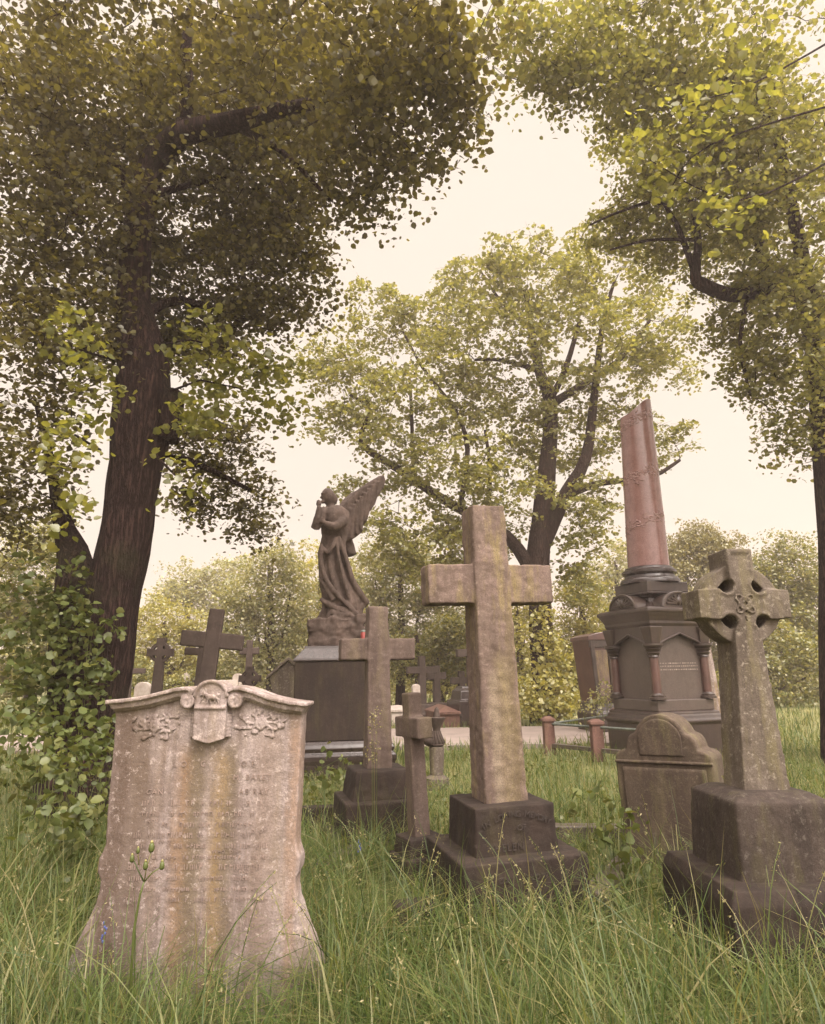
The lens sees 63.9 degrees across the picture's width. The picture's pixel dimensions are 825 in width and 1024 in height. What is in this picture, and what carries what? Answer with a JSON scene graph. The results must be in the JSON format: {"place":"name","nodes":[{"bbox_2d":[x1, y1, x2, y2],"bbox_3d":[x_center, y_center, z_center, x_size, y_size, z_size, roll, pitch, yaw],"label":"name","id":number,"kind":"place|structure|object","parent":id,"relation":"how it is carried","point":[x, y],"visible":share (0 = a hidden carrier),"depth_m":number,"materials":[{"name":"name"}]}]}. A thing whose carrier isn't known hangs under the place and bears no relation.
{"place":"outdoors","nodes":[
{"label":"outdoors","id":0,"kind":"place"},
{"bbox_2d":[0,726,608,753],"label":"path","id":1,"kind":"structure","parent":0,"point":[529,733],"depth_m":15.19,"materials":[{"name":"beige gravel"}]},
{"bbox_2d":[0,672,824,1023],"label":"ground","id":2,"kind":"structure","parent":0,"point":[538,766],"depth_m":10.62,"materials":[{"name":"green plant"}]},
{"bbox_2d":[0,700,115,894],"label":"leafy undergrowth","id":3,"kind":"object","parent":2,"relation":"on","point":[51,761],"visible":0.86,"depth_m":5.28,"materials":[{"name":"green plant"}]},
{"bbox_2d":[0,512,143,725],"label":"background tree","id":4,"kind":"object","parent":2,"relation":"on","point":[8,618],"visible":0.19,"depth_m":23.45,"materials":[{"name":"green plant"}]},
{"bbox_2d":[101,921,106,969],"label":"bluebell","id":5,"kind":"object","parent":2,"relation":"on","point":[105,927],"visible":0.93,"depth_m":2.90,"materials":[{"name":"purple plant"}]},
{"bbox_2d":[128,668,145,697],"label":"stone cross","id":6,"kind":"object","parent":2,"relation":"on","point":[139,670],"visible":0.13,"depth_m":19.46,"materials":[{"name":"grey stone"}]},
{"bbox_2d":[134,682,150,696],"bbox_3d":[-5.901,4.480,14.373,0.429,1.519,0.380,0,-14,-5],"label":"headstone","id":7,"kind":"object","parent":2,"relation":"on","point":[142,688],"visible":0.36,"depth_m":14.42,"materials":[{"name":"white stone"}]},
{"bbox_2d":[127,840,164,1022],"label":"sow thistle","id":8,"kind":"object","parent":2,"relation":"on","point":[150,850],"visible":0.98,"depth_m":2.76,"materials":[{"name":"green plant"}]},
{"bbox_2d":[146,638,174,693],"bbox_3d":[-5.239,3.791,13.511,0.519,2.390,0.412,2,-14,-5],"label":"celtic cross","id":9,"kind":"object","parent":2,"relation":"on","point":[160,652],"visible":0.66,"depth_m":13.63,"materials":[{"name":"grey stone"}]},
{"bbox_2d":[131,588,224,696],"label":"background tree","id":10,"kind":"object","parent":2,"relation":"on","point":[152,632],"visible":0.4,"depth_m":31.21,"materials":[{"name":"green plant"}]},
{"bbox_2d":[61,680,324,1023],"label":"ornate headstone","id":11,"kind":"object","parent":2,"relation":"on","point":[206,787],"visible":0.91,"depth_m":3.17,"materials":[{"name":"stone"}]},
{"bbox_2d":[184,647,202,685],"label":"stone cross","id":12,"kind":"object","parent":2,"relation":"on","point":[198,651],"visible":0.27,"depth_m":11.69,"materials":[{"name":"grey stone"}]},
{"bbox_2d":[131,634,260,694],"bbox_3d":[-9.735,6.633,27.252,7.699,3.509,2.443,-1,-14,0],"label":"background bush","id":13,"kind":"object","parent":2,"relation":"on","point":[182,682],"visible":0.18,"depth_m":27.08,"materials":[{"name":"green plant"}]},
{"bbox_2d":[141,553,256,669],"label":"background tree","id":14,"kind":"object","parent":2,"relation":"on","point":[188,593],"visible":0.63,"depth_m":47.64,"materials":[{"name":"green plant"}]},
{"bbox_2d":[180,608,244,685],"bbox_3d":[-2.751,2.526,8.684,0.823,2.495,0.823,7,-15,-10],"label":"stone cross","id":15,"kind":"object","parent":2,"relation":"on","point":[212,640],"visible":0.34,"depth_m":8.81,"materials":[{"name":"stone"}]},
{"bbox_2d":[218,680,238,685],"bbox_3d":[-5.931,6.148,21.172,0.840,1.488,0.380,-1,-14,0],"label":"headstone","id":16,"kind":"object","parent":2,"relation":"on","point":[234,682],"visible":0.12,"depth_m":21.24,"materials":[{"name":"white stone"}]},
{"bbox_2d":[232,673,242,685],"bbox_3d":[-6.654,7.002,25.084,0.497,1.698,0.380,-1,-14,0],"label":"headstone","id":17,"kind":"object","parent":2,"relation":"on","point":[235,676],"visible":0.25,"depth_m":25.15,"materials":[{"name":"white stone"}]},
{"bbox_2d":[239,640,259,682],"bbox_3d":[-4.091,4.439,16.434,0.636,2.470,0.636,1,-14,-8],"label":"stone cross","id":18,"kind":"object","parent":2,"relation":"on","point":[249,650],"visible":0.31,"depth_m":16.60,"materials":[{"name":"grey stone"}]},
{"bbox_2d":[238,666,261,685],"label":"celtic cross","id":19,"kind":"object","parent":2,"relation":"on","point":[249,678],"visible":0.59,"depth_m":11.12,"materials":[{"name":"stone"}]},
{"bbox_2d":[204,536,320,691],"bbox_3d":[-5.885,4.513,26.747,5.144,7.256,2.635,-1,-14,0],"label":"background tree","id":20,"kind":"object","parent":2,"relation":"on","point":[273,654],"visible":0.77,"depth_m":26.49,"materials":[{"name":"green plant"}]},
{"bbox_2d":[0,640,525,693],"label":"background bush","id":21,"kind":"object","parent":2,"relation":"on","point":[6,654],"depth_m":59.86,"materials":[{"name":"green plant"}]},
{"bbox_2d":[0,0,534,825],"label":"lime tree","id":22,"kind":"object","parent":2,"relation":"on","point":[320,120],"visible":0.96,"depth_m":8.13,"materials":[{"name":"green plant"}]},
{"bbox_2d":[0,551,126,828],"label":"ivy growth","id":23,"kind":"object","parent":22,"relation":"attached to","point":[26,668],"visible":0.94,"depth_m":7.20,"materials":[{"name":"green plant"}]},
{"bbox_2d":[29,300,323,551],"bbox_3d":[-2.861,-0.886,7.965,2.260,3.318,3.431,-12,-18,38],"label":"lime branch","id":24,"kind":"object","parent":22,"relation":"attached to","point":[206,421],"visible":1,"depth_m":7.78,"materials":[{"name":"green plant"}]},
{"bbox_2d":[266,657,294,697],"bbox_3d":[-2.446,3.839,12.959,0.849,1.939,0.360,1,-14,-8],"label":"gabled headstone","id":25,"kind":"object","parent":2,"relation":"on","point":[281,675],"visible":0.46,"depth_m":12.94,"materials":[{"name":"grey stone"}]},
{"bbox_2d":[301,804,333,829],"bbox_3d":[-1.334,3.133,6.654,1.204,0.307,0.149,0,-14,-5],"label":"kerb stone","id":26,"kind":"object","parent":2,"relation":"on","point":[330,806],"visible":0.12,"depth_m":6.64,"materials":[{"name":"grey stone"}]},
{"bbox_2d":[276,536,370,653],"bbox_3d":[-4.655,5.704,35.611,5.922,9.089,3.906,-1,-14,0],"label":"background tree","id":27,"kind":"object","parent":2,"relation":"on","point":[312,563],"visible":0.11,"depth_m":35.71,"materials":[{"name":"green plant"}]},
{"bbox_2d":[303,741,361,804],"bbox_3d":[-0.894,3.124,7.872,1.082,0.725,2.196,-1,-14,0],"label":"nettle clump","id":28,"kind":"object","parent":2,"relation":"on","point":[337,778],"visible":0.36,"depth_m":8.01,"materials":[{"name":"green plant"}]},
{"bbox_2d":[308,842,377,884],"bbox_3d":[-0.531,2.793,5.190,0.148,0.248,0.806,-8,-15,27],"label":"kerb stone","id":29,"kind":"object","parent":2,"relation":"on","point":[342,851],"visible":0.05,"depth_m":5.14,"materials":[{"name":"grey stone"}]},
{"bbox_2d":[293,475,396,780],"bbox_3d":[-1.202,1.753,11.105,1.650,5.075,1.650,1,-14,-8],"label":"angel monument","id":30,"kind":"object","parent":2,"relation":"on","point":[328,683],"visible":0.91,"depth_m":10.37,"materials":[{"name":"stone"}]},
{"bbox_2d":[360,630,364,637],"bbox_3d":[-0.780,2.002,10.528,0.096,0.250,0.094,-1,-14,0],"label":"grave lantern","id":31,"kind":"object","parent":30,"relation":"on","point":[362,633],"visible":0.5,"depth_m":10.50,"materials":[{"name":"red plastic"}]},
{"bbox_2d":[319,606,414,856],"bbox_3d":[-0.323,1.993,6.104,0.955,2.228,0.953,3,-14,-15],"label":"stone cross","id":32,"kind":"object","parent":2,"relation":"on","point":[377,649],"visible":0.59,"depth_m":6.00,"materials":[{"name":"grey stone"}]},
{"bbox_2d":[365,706,381,840],"bbox_3d":[-0.335,2.294,5.610,0.169,1.241,0.141,-1,-14,0],"label":"flowering weed","id":33,"kind":"object","parent":2,"relation":"on","point":[373,753],"visible":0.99,"depth_m":5.64,"materials":[{"name":"green plant"}]},
{"bbox_2d":[391,705,402,724],"bbox_3d":[-0.388,6.368,20.683,0.898,0.601,1.900,2,-14,-12],"label":"hipped tomb","id":34,"kind":"object","parent":2,"relation":"on","point":[396,710],"visible":0.18,"depth_m":19.80,"materials":[{"name":"white stone"}]},
{"bbox_2d":[349,519,465,704],"bbox_3d":[-0.071,4.379,28.771,6.551,8.290,3.395,-1,-14,0],"label":"background tree","id":35,"kind":"object","parent":2,"relation":"on","point":[400,620],"visible":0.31,"depth_m":28.51,"materials":[{"name":"green plant"}]},
{"bbox_2d":[2,736,819,940],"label":"undergrowth","id":36,"kind":"object","parent":2,"relation":"on","point":[352,865],"visible":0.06,"depth_m":5.51,"materials":[{"name":"green plant"}]},
{"bbox_2d":[0,749,824,1023],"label":"tall grass","id":37,"kind":"structure","parent":2,"relation":"on","point":[536,954],"depth_m":2.79,"materials":[{"name":"green plant"}]},
{"bbox_2d":[391,896,435,944],"bbox_3d":[0.006,2.424,3.837,0.247,0.306,0.167,2,-14,-14],"label":"kerb stone","id":38,"kind":"object","parent":2,"relation":"on","point":[398,905],"visible":0.16,"depth_m":3.80,"materials":[{"name":"grey stone"}]},
{"bbox_2d":[389,692,440,895],"bbox_3d":[0.032,2.102,4.943,0.383,1.456,0.443,3,-15,-24],"label":"stone cross","id":39,"kind":"object","parent":2,"relation":"on","point":[413,726],"visible":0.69,"depth_m":4.88,"materials":[{"name":"grey stone"}]},
{"bbox_2d":[411,684,419,691],"bbox_3d":[0.103,5.567,18.817,0.280,1.299,0.380,3,-14,-15],"label":"headstone","id":40,"kind":"object","parent":2,"relation":"on","point":[415,687],"visible":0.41,"depth_m":18.86,"materials":[{"name":"white stone"}]},
{"bbox_2d":[406,656,436,716],"bbox_3d":[0.311,5.713,21.251,1.052,2.118,0.885,4,-15,-21],"label":"stone cross","id":41,"kind":"object","parent":2,"relation":"on","point":[422,669],"visible":0.45,"depth_m":21.23,"materials":[{"name":"grey stone"}]},
{"bbox_2d":[424,707,448,790],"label":"urn pillar","id":42,"kind":"structure","parent":2,"relation":"on","point":[435,743],"depth_m":8.99,"materials":[{"name":"grey stone"}]},
{"bbox_2d":[426,665,446,705],"bbox_3d":[0.812,6.086,22.187,0.922,1.819,0.922,3,-14,-17],"label":"stone cross","id":43,"kind":"object","parent":2,"relation":"on","point":[435,678],"visible":0.38,"depth_m":22.17,"materials":[{"name":"grey stone"}]},
{"bbox_2d":[425,704,460,727],"bbox_3d":[0.880,6.058,19.621,0.694,0.660,1.900,1,-14,-10],"label":"hipped tomb","id":44,"kind":"object","parent":2,"relation":"on","point":[450,714],"visible":0.48,"depth_m":18.80,"materials":[{"name":"red stone"}]},
{"bbox_2d":[389,611,520,694],"bbox_3d":[1.068,5.961,26.367,6.490,4.054,2.821,-1,-14,0],"label":"background tree","id":45,"kind":"object","parent":2,"relation":"on","point":[453,665],"visible":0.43,"depth_m":26.10,"materials":[{"name":"green plant"}]},
{"bbox_2d":[447,686,468,726],"bbox_3d":[1.566,5.717,19.392,0.840,1.191,0.840,5,-15,-23],"label":"gravestone","id":46,"kind":"object","parent":2,"relation":"on","point":[458,700],"visible":0.41,"depth_m":19.08,"materials":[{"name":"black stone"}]},
{"bbox_2d":[450,671,466,685],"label":"stone cross","id":47,"kind":"object","parent":2,"relation":"on","point":[460,679],"visible":0.25,"depth_m":23.16,"materials":[{"name":"grey stone"}]},
{"bbox_2d":[390,673,529,702],"bbox_3d":[1.849,8.463,31.903,8.996,1.824,2.195,-1,-14,0],"label":"background bush","id":48,"kind":"object","parent":2,"relation":"on","point":[444,692],"visible":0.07,"depth_m":31.68,"materials":[{"name":"green plant"}]},
{"bbox_2d":[455,649,467,685],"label":"stone cross","id":49,"kind":"object","parent":2,"relation":"on","point":[461,652],"visible":0.24,"depth_m":20.34,"materials":[{"name":"grey stone"}]},
{"bbox_2d":[284,223,712,723],"bbox_3d":[3.404,-1.815,21.977,15.494,16.986,8.498,-1,-14,0],"label":"maple tree","id":50,"kind":"object","parent":2,"relation":"on","point":[547,514],"visible":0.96,"depth_m":21.71,"materials":[{"name":"green plant"}]},
{"bbox_2d":[517,604,580,722],"bbox_3d":[3.799,4.419,19.460,3.091,3.515,1.946,-1,-14,0],"label":"ivy growth","id":51,"kind":"object","parent":50,"relation":"attached to","point":[566,706],"visible":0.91,"depth_m":19.32,"materials":[{"name":"green plant"}]},
{"bbox_2d":[421,505,592,946],"bbox_3d":[0.560,1.345,4.551,0.942,2.828,0.843,2,-14,-14],"label":"stone cross","id":52,"kind":"object","parent":2,"relation":"on","point":[486,585],"visible":0.78,"depth_m":4.40,"materials":[{"name":"beige stone"}]},
{"bbox_2d":[511,605,561,697],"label":"background tree","id":53,"kind":"object","parent":2,"relation":"on","point":[519,616],"visible":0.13,"depth_m":31.94,"materials":[{"name":"green plant"}]},
{"bbox_2d":[530,565,615,707],"bbox_3d":[6.442,4.890,25.609,4.042,5.615,2.518,-1,-14,0],"label":"background tree","id":54,"kind":"object","parent":2,"relation":"on","point":[580,625],"visible":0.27,"depth_m":25.40,"materials":[{"name":"green plant"}]},
{"bbox_2d":[540,708,635,761],"bbox_3d":[3.385,4.233,12.617,1.850,0.715,4.431,-3,-14,9],"label":"plot railing","id":55,"kind":"object","parent":2,"relation":"on","point":[596,727],"visible":0.53,"depth_m":11.59,"materials":[{"name":"red stone"}]},
{"bbox_2d":[555,823,624,853],"bbox_3d":[1.407,2.849,5.682,1.304,0.307,0.148,-3,-14,8],"label":"kerb stone","id":56,"kind":"object","parent":2,"relation":"on","point":[576,825],"visible":0.05,"depth_m":5.64,"materials":[{"name":"grey stone"}]},
{"bbox_2d":[570,632,613,731],"bbox_3d":[4.778,4.268,16.438,1.199,2.502,1.100,1,-14,-10],"label":"tapered monument","id":57,"kind":"object","parent":2,"relation":"on","point":[592,663],"visible":0.41,"depth_m":16.10,"materials":[{"name":"grey stone"}]},
{"bbox_2d":[574,678,612,746],"bbox_3d":[3.705,3.972,13.042,0.939,1.353,0.711,-1,-14,0],"label":"bramble","id":58,"kind":"object","parent":2,"relation":"on","point":[600,706],"visible":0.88,"depth_m":13.06,"materials":[{"name":"green plant"}]},
{"bbox_2d":[588,537,627,628],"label":"background tree","id":59,"kind":"object","parent":2,"relation":"on","point":[615,577],"visible":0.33,"depth_m":40.00,"materials":[{"name":"green plant"}]},
{"bbox_2d":[589,855,634,931],"bbox_3d":[1.329,2.553,4.417,0.148,0.287,0.905,-9,-16,29],"label":"kerb stone","id":60,"kind":"object","parent":2,"relation":"on","point":[607,872],"visible":0.12,"depth_m":4.27,"materials":[{"name":"grey stone"}]},
{"bbox_2d":[568,779,660,906],"bbox_3d":[1.417,2.337,4.746,0.446,0.695,1.141,-1,-14,0],"label":"weed clump","id":61,"kind":"object","parent":2,"relation":"on","point":[624,855],"visible":0.81,"depth_m":4.49,"materials":[{"name":"green plant"}]},
{"bbox_2d":[465,0,824,765],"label":"leafy tree","id":62,"kind":"object","parent":2,"relation":"on","point":[769,284],"visible":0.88,"depth_m":11.12,"materials":[{"name":"green plant"}]},
{"bbox_2d":[604,14,824,257],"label":"hanging branch","id":63,"kind":"object","parent":62,"relation":"attached to","point":[727,216],"visible":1,"depth_m":7.31,"materials":[{"name":"green plant"}]},
{"bbox_2d":[597,399,722,756],"bbox_3d":[4.675,1.109,13.089,1.549,7.063,1.549,4,-15,-20],"label":"column monument","id":64,"kind":"object","parent":2,"relation":"on","point":[657,647],"depth_m":12.49,"materials":[{"name":"grey stone"}]},
{"bbox_2d":[615,712,723,884],"bbox_3d":[1.963,2.296,4.936,0.729,1.524,0.307,-13,-18,36],"label":"round headstone","id":65,"kind":"object","parent":2,"relation":"on","point":[655,753],"visible":0.55,"depth_m":4.91,"materials":[{"name":"brown stone"}]},
{"bbox_2d":[523,630,818,682],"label":"background bush","id":66,"kind":"object","parent":2,"relation":"on","point":[771,675],"depth_m":57.40,"materials":[{"name":"green plant"}]},
{"bbox_2d":[666,517,757,685],"bbox_3d":[14.639,4.777,33.828,6.897,9.454,3.915,-1,-14,0],"label":"background tree","id":67,"kind":"object","parent":2,"relation":"on","point":[699,547],"visible":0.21,"depth_m":33.95,"materials":[{"name":"green plant"}]},
{"bbox_2d":[708,641,720,712],"bbox_3d":[7.140,4.055,15.965,0.582,2.613,0.582,3,-14,-15],"label":"pale obelisk","id":68,"kind":"object","parent":2,"relation":"on","point":[715,689],"visible":0.02,"depth_m":15.83,"materials":[{"name":"stone"}]},
{"bbox_2d":[662,549,824,1002],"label":"celtic cross","id":69,"kind":"object","parent":2,"relation":"on","point":[736,607],"visible":0.87,"depth_m":3.41,"materials":[{"name":"grey stone"}]},
{"bbox_2d":[716,528,817,680],"bbox_3d":[17.065,4.528,29.599,7.659,7.873,4.321,-1,-14,0],"label":"background tree","id":70,"kind":"object","parent":2,"relation":"on","point":[803,600],"visible":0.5,"depth_m":29.50,"materials":[{"name":"green plant"}]},
{"bbox_2d":[715,619,819,706],"bbox_3d":[13.725,5.711,25.334,6.452,3.688,2.446,-1,-14,0],"label":"background bush","id":71,"kind":"object","parent":2,"relation":"on","point":[789,666],"visible":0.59,"depth_m":24.90,"materials":[{"name":"green plant"}]},
{"bbox_2d":[0,0,824,684],"label":"sky","id":72,"kind":"structure","parent":0,"point":[550,182],"materials":[{"name":"white"}]}
]}

